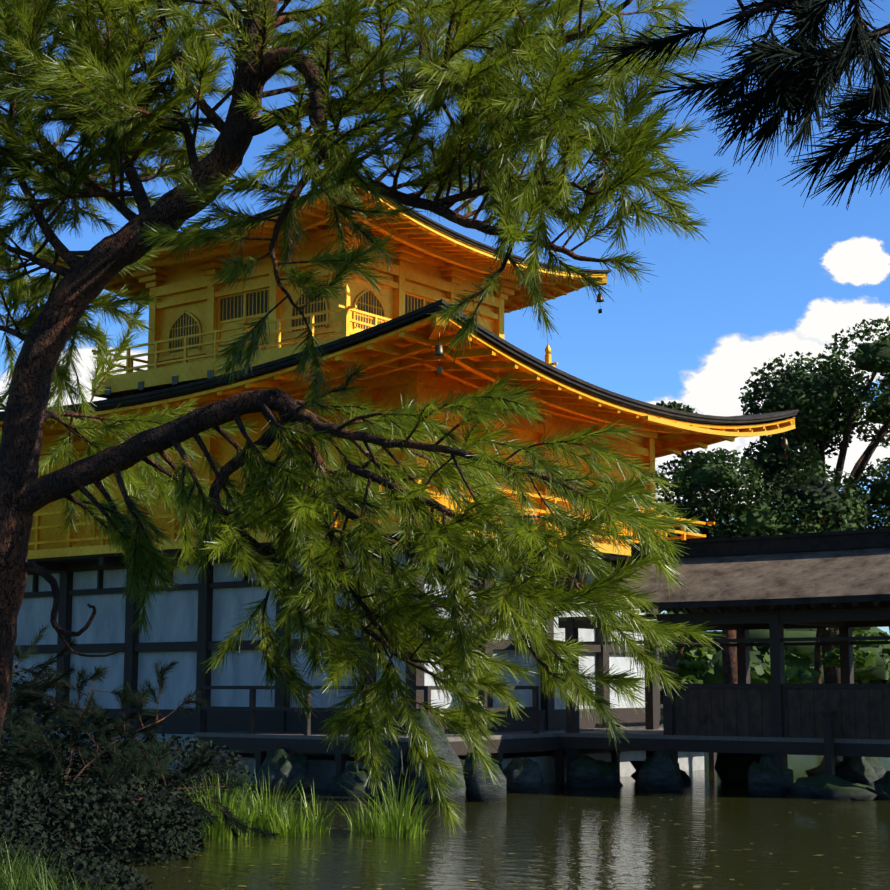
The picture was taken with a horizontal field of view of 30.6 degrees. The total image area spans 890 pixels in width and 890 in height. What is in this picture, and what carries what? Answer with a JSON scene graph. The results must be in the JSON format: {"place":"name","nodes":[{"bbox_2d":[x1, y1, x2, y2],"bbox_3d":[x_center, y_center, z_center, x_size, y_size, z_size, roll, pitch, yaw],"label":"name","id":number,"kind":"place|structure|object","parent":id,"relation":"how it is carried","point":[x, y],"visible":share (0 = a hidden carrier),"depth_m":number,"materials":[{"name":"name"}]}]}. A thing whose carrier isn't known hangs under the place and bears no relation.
{"place":"outdoors","nodes":[
{"label":"outdoors","id":0,"kind":"place"},
{"bbox_2d":[0,380,5,410],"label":"cloud","id":1,"kind":"structure","parent":0,"point":[2,386],"depth_m":3292.42,"materials":[{"name":"white"}]},
{"bbox_2d":[0,345,147,406],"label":"cloud","id":2,"kind":"structure","parent":0,"point":[85,361],"depth_m":3029.72,"materials":[{"name":"white"}]},
{"bbox_2d":[0,708,817,798],"bbox_3d":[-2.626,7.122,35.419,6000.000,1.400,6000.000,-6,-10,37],"label":"ground","id":3,"kind":"structure","parent":0,"point":[661,709],"depth_m":29.90,"materials":[{"name":"brown soil"}]},
{"bbox_2d":[0,665,256,889],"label":"shrubs","id":4,"kind":"object","parent":3,"relation":"on","point":[85,806],"visible":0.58,"depth_m":16.79,"materials":[{"name":"green plant"}]},
{"bbox_2d":[0,765,473,889],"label":"reeds","id":5,"kind":"object","parent":3,"relation":"on","point":[260,817],"visible":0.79,"depth_m":19.77,"materials":[{"name":"green plant"}]},
{"bbox_2d":[0,126,798,792],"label":"temple","id":6,"kind":"structure","parent":3,"relation":"on","point":[392,338],"depth_m":32.76,"materials":[{"name":"gold metal"}]},
{"bbox_2d":[0,0,889,861],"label":"pine tree","id":7,"kind":"object","parent":3,"relation":"on","point":[806,92],"depth_m":9.56,"materials":[{"name":"green plant"}]},
{"bbox_2d":[98,709,889,805],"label":"rocks","id":8,"kind":"object","parent":3,"relation":"on","point":[831,776],"visible":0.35,"depth_m":27.37,"materials":[{"name":"grey stone"}]},
{"bbox_2d":[660,611,717,684],"bbox_3d":[9.006,8.448,61.580,3.133,4.417,2.923,-6,-10,37],"label":"tree","id":9,"kind":"object","parent":3,"relation":"on","point":[695,660],"depth_m":61.23,"materials":[{"name":"green plant"}]},
{"bbox_2d":[658,503,732,613],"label":"tree","id":10,"kind":"object","parent":3,"relation":"on","point":[673,610],"depth_m":98.00,"materials":[{"name":"green plant"}]},
{"bbox_2d":[513,528,889,778],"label":"covered walkway","id":11,"kind":"structure","parent":3,"relation":"on","point":[776,585],"depth_m":28.27,"materials":[{"name":"brown wood"}]},
{"bbox_2d":[697,503,794,683],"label":"tree","id":12,"kind":"object","parent":3,"relation":"on","point":[735,520],"depth_m":111.63,"materials":[{"name":"green plant"}]},
{"bbox_2d":[655,401,872,683],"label":"tree","id":13,"kind":"object","parent":3,"relation":"on","point":[814,498],"depth_m":91.20,"materials":[{"name":"green plant"}]},
{"bbox_2d":[659,613,889,701],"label":"woodland shore trees","id":14,"kind":"object","parent":3,"relation":"on","point":[803,656],"visible":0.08,"depth_m":123.05,"materials":[{"name":"green plant"}]},
{"bbox_2d":[737,316,889,683],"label":"tree","id":15,"kind":"object","parent":3,"relation":"on","point":[819,394],"depth_m":96.34,"materials":[{"name":"green plant"}]},
{"bbox_2d":[754,627,888,683],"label":"bush","id":16,"kind":"object","parent":3,"relation":"on","point":[802,674],"depth_m":59.19,"materials":[{"name":"green plant"}]},
{"bbox_2d":[796,457,889,632],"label":"tree","id":17,"kind":"object","parent":3,"relation":"on","point":[877,526],"depth_m":101.37,"materials":[{"name":"green plant"}]},
{"bbox_2d":[0,0,889,634],"label":"sky","id":18,"kind":"structure","parent":0,"point":[758,270],"materials":[{"name":"blue"}]},
{"bbox_2d":[11,712,889,889],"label":"pond water","id":19,"kind":"structure","parent":0,"point":[614,821],"depth_m":18.50,"materials":[{"name":"green liquid"}]},
{"bbox_2d":[129,789,861,889],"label":"floating leaves","id":20,"kind":"object","parent":19,"relation":"on","point":[538,869],"visible":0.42,"depth_m":16.63,"materials":[{"name":"green plant"}]},
{"bbox_2d":[647,397,759,466],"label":"cloud","id":21,"kind":"structure","parent":0,"point":[737,443],"depth_m":2705.03,"materials":[{"name":"white"}]},
{"bbox_2d":[655,451,762,511],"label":"cloud","id":22,"kind":"structure","parent":0,"point":[657,468],"depth_m":2975.02,"materials":[{"name":"white"}]},
{"bbox_2d":[681,330,876,435],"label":"cloud","id":23,"kind":"structure","parent":0,"point":[714,384],"depth_m":2616.52,"materials":[{"name":"white"}]},
{"bbox_2d":[731,408,889,484],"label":"cloud","id":24,"kind":"structure","parent":0,"point":[856,449],"depth_m":2895.15,"materials":[{"name":"white"}]},
{"bbox_2d":[793,297,889,381],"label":"cloud","id":25,"kind":"structure","parent":0,"point":[823,321],"depth_m":2803.54,"materials":[{"name":"white"}]},
{"bbox_2d":[821,236,889,285],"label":"cloud","id":26,"kind":"structure","parent":0,"point":[856,261],"depth_m":3258.61,"materials":[{"name":"white"}]}
]}

